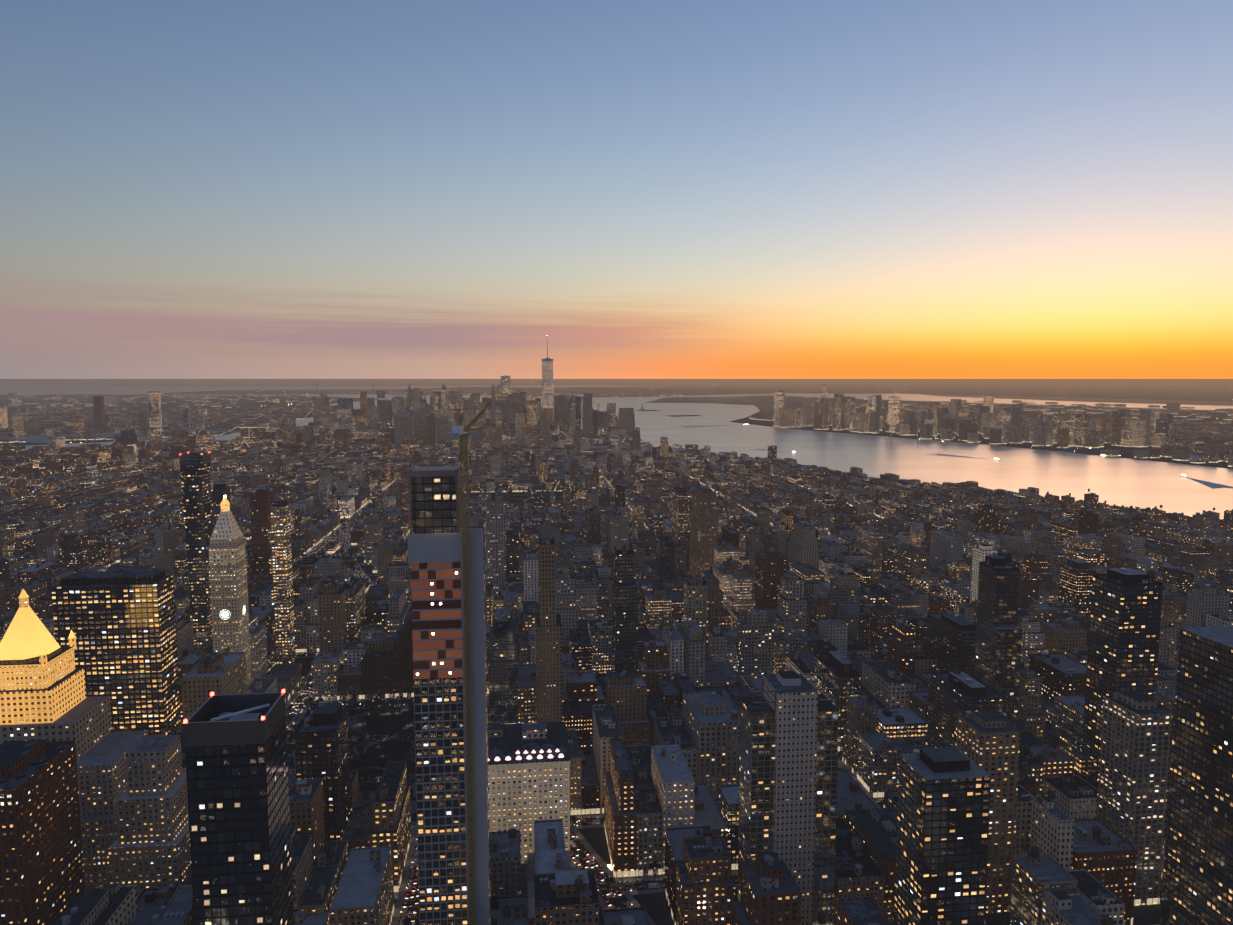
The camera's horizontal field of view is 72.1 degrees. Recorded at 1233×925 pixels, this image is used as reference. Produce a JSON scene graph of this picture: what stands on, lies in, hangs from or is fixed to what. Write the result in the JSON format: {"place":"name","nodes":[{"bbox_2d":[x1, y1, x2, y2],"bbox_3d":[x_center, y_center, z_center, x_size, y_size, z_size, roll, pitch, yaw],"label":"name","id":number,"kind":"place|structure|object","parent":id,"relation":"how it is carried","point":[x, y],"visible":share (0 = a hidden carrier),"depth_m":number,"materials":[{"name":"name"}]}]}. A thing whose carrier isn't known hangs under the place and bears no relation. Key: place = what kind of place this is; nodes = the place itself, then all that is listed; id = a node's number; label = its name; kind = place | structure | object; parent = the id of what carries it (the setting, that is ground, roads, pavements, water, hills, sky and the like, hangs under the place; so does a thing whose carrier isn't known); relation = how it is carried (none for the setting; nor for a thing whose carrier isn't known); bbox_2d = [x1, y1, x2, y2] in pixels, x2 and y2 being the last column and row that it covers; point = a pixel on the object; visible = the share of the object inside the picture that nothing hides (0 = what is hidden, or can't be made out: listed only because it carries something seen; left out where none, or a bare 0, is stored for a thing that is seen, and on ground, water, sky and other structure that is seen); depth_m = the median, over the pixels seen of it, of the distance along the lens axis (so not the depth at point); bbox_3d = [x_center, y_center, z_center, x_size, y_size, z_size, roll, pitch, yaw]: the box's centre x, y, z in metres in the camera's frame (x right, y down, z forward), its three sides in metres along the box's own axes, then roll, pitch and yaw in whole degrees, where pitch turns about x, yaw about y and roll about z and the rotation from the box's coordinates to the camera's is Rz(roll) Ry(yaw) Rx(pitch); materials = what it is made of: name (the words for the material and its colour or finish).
{"place":"outdoors","nodes":[
{"label":"outdoors","id":0,"kind":"place"},
{"bbox_2d":[0,383,629,395],"bbox_3d":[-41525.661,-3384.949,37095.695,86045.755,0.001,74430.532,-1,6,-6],"label":"bay water","id":1,"kind":"structure","parent":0,"point":[31,389],"depth_m":25380.05,"materials":[{"name":"grey liquid"}]},
{"bbox_2d":[301,556,361,568],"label":"park ground","id":2,"kind":"structure","parent":0,"point":[353,560],"depth_m":1475.50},
{"bbox_2d":[287,707,416,824],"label":"park ground","id":3,"kind":"structure","parent":0,"point":[388,722],"depth_m":736.97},
{"bbox_2d":[463,491,563,502],"bbox_3d":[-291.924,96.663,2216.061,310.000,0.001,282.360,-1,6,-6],"label":"trees","id":4,"kind":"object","parent":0,"point":[521,494],"depth_m":2290.98,"materials":[{"name":"plant"}]},
{"bbox_2d":[134,387,923,394],"bbox_3d":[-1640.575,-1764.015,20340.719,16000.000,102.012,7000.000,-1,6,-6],"label":"distant hills","id":5,"kind":"structure","parent":0,"point":[558,390],"depth_m":18349.78,"materials":[{"name":"grey"}]},
{"bbox_2d":[0,379,1232,924],"bbox_3d":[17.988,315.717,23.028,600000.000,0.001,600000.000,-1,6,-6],"label":"ground","id":6,"kind":"structure","parent":0,"point":[1146,389],"depth_m":16229.95,"materials":[{"name":"grey"}]},
{"bbox_2d":[0,740,84,924],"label":"brown brick tower","id":7,"kind":"structure","parent":6,"relation":"on","point":[41,870],"depth_m":403.64,"materials":[{"name":"brown brick"}]},
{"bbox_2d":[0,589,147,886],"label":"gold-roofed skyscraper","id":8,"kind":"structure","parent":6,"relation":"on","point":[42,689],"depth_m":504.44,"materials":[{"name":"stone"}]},
{"bbox_2d":[52,570,180,735],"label":"office building","id":9,"kind":"structure","parent":6,"relation":"on","point":[121,625],"depth_m":622.96,"materials":[{"name":"black glass"}]},
{"bbox_2d":[6,423,228,443],"bbox_3d":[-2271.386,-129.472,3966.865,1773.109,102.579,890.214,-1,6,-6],"label":"manhattan bridge","id":10,"kind":"structure","parent":6,"relation":"on","point":[38,439],"depth_m":4058.30,"materials":[{"name":"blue metal"}]},
{"bbox_2d":[108,735,191,896],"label":"high-rise building","id":11,"kind":"structure","parent":6,"relation":"on","point":[149,847],"depth_m":469.91,"materials":[{"name":"beige stone"}]},
{"bbox_2d":[179,452,211,651],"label":"skyscraper","id":12,"kind":"structure","parent":6,"relation":"on","point":[195,470],"depth_m":904.50,"materials":[{"name":"black glass"}]},
{"bbox_2d":[95,422,304,435],"bbox_3d":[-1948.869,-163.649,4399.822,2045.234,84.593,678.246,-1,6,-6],"label":"brooklyn bridge","id":13,"kind":"structure","parent":6,"relation":"on","point":[189,431],"depth_m":4442.67,"materials":[{"name":"grey metal"}]},
{"bbox_2d":[177,495,251,686],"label":"clock tower","id":14,"kind":"structure","parent":6,"relation":"on","point":[227,565],"depth_m":754.15,"materials":[{"name":"grey stone"}]},
{"bbox_2d":[183,689,293,924],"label":"skyscraper","id":15,"kind":"structure","parent":6,"relation":"on","point":[236,757],"depth_m":280.94,"materials":[{"name":"black glass"}]},
{"bbox_2d":[268,499,295,663],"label":"skyscraper","id":16,"kind":"structure","parent":6,"relation":"on","point":[282,596],"depth_m":895.24,"materials":[{"name":"grey glass"}]},
{"bbox_2d":[274,383,402,396],"bbox_3d":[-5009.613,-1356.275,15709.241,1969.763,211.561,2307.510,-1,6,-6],"label":"verrazzano narrows bridge","id":17,"kind":"structure","parent":6,"relation":"on","point":[298,393],"depth_m":15496.20,"materials":[{"name":"grey metal"}]},
{"bbox_2d":[407,402,490,924],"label":"skyscraper under construction","id":18,"kind":"structure","parent":6,"relation":"on","point":[446,555],"depth_m":359.74,"materials":[{"name":"grey concrete"}]},
{"bbox_2d":[271,486,660,893],"bbox_3d":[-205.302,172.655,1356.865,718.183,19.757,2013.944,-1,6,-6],"label":"park trees","id":19,"kind":"object","parent":6,"relation":"on","point":[573,818],"visible":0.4,"depth_m":730.75,"materials":[{"name":"green plant"}]},
{"bbox_2d":[488,721,570,862],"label":"office building","id":20,"kind":"structure","parent":6,"relation":"on","point":[529,771],"depth_m":527.46,"materials":[{"name":"beige stone"}]},
{"bbox_2d":[542,341,553,420],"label":"skyscraper","id":21,"kind":"structure","parent":6,"relation":"on","point":[547,386],"depth_m":4513.23,"materials":[{"name":"grey metal"}]},
{"bbox_2d":[286,678,883,924],"bbox_3d":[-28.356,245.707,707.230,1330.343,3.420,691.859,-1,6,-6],"label":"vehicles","id":22,"kind":"object","parent":6,"relation":"on","point":[652,884],"depth_m":604.30,"materials":[{"name":"multicoloured metal"}]},
{"bbox_2d":[0,391,1232,924],"bbox_3d":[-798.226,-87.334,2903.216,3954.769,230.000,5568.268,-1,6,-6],"label":"city blocks","id":23,"kind":"structure","parent":6,"relation":"on","point":[634,651],"depth_m":865.48,"materials":[{"name":"grey concrete"}]},
{"bbox_2d":[0,376,1232,466],"bbox_3d":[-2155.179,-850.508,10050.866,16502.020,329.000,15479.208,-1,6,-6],"label":"city blocks","id":24,"kind":"structure","parent":6,"relation":"on","point":[1156,429],"depth_m":4716.18,"materials":[{"name":"grey concrete"}]},
{"bbox_2d":[119,458,1159,924],"bbox_3d":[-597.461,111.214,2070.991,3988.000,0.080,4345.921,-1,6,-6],"label":"street","id":25,"kind":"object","parent":6,"relation":"on","point":[583,852],"visible":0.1,"depth_m":576.26,"materials":[{"name":"grey asphalt"}]},
{"bbox_2d":[737,671,839,924],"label":"high-rise building","id":26,"kind":"structure","parent":6,"relation":"on","point":[789,720],"depth_m":458.53,"materials":[{"name":"grey concrete"}]},
{"bbox_2d":[890,417,923,446],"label":"hudson square tower cranes","id":27,"kind":"object","parent":6,"relation":"on","point":[891,433],"visible":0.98,"depth_m":3848.66,"materials":[{"name":"white metal"}]},
{"bbox_2d":[894,746,990,924],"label":"dark glass tower","id":28,"kind":"structure","parent":6,"relation":"on","point":[942,830],"depth_m":376.17,"materials":[{"name":"black glass"}]},
{"bbox_2d":[970,544,997,602],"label":"slim white tower","id":29,"kind":"structure","parent":6,"relation":"on","point":[980,551],"depth_m":991.36,"materials":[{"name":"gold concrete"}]},
{"bbox_2d":[955,710,1020,914],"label":"beige tower","id":30,"kind":"structure","parent":6,"relation":"on","point":[988,742],"depth_m":497.72,"materials":[{"name":"beige concrete"}]},
{"bbox_2d":[1096,691,1171,906],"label":"grey tower","id":31,"kind":"structure","parent":6,"relation":"on","point":[1136,727],"depth_m":506.63,"materials":[{"name":"grey concrete"}]},
{"bbox_2d":[1160,626,1232,924],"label":"skyscraper","id":32,"kind":"structure","parent":6,"relation":"on","point":[1197,887],"depth_m":418.88,"materials":[{"name":"black glass"}]},
{"bbox_2d":[0,0,1232,378],"label":"sky","id":33,"kind":"structure","parent":0,"point":[190,189],"materials":[{"name":"blue"}]},
{"bbox_2d":[12,394,1232,518],"bbox_3d":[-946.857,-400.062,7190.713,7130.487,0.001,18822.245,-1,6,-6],"label":"harbour water","id":34,"kind":"structure","parent":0,"point":[1127,482],"depth_m":3299.60,"materials":[{"name":"grey liquid"}]},
{"bbox_2d":[676,423,1232,488],"bbox_3d":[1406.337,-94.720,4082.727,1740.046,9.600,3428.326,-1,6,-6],"label":"harbour boats","id":35,"kind":"object","parent":34,"relation":"on","point":[1212,485],"visible":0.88,"depth_m":3381.42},
{"bbox_2d":[665,415,700,416],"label":"ellis island ground","id":36,"kind":"structure","parent":0,"point":[681,415],"depth_m":7147.35,"materials":[{"name":"grey"}]},
{"bbox_2d":[657,393,814,397],"bbox_3d":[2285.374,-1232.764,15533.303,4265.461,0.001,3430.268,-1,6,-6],"label":"water kill van kull","id":37,"kind":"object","parent":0,"point":[731,395],"visible":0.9,"depth_m":15291.35,"materials":[{"name":"grey liquid"}]},
{"bbox_2d":[771,394,1232,412],"bbox_3d":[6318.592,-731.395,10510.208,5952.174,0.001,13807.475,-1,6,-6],"label":"newark bay water","id":38,"kind":"structure","parent":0,"point":[1207,406],"depth_m":11909.81,"materials":[{"name":"grey liquid"}]}
]}

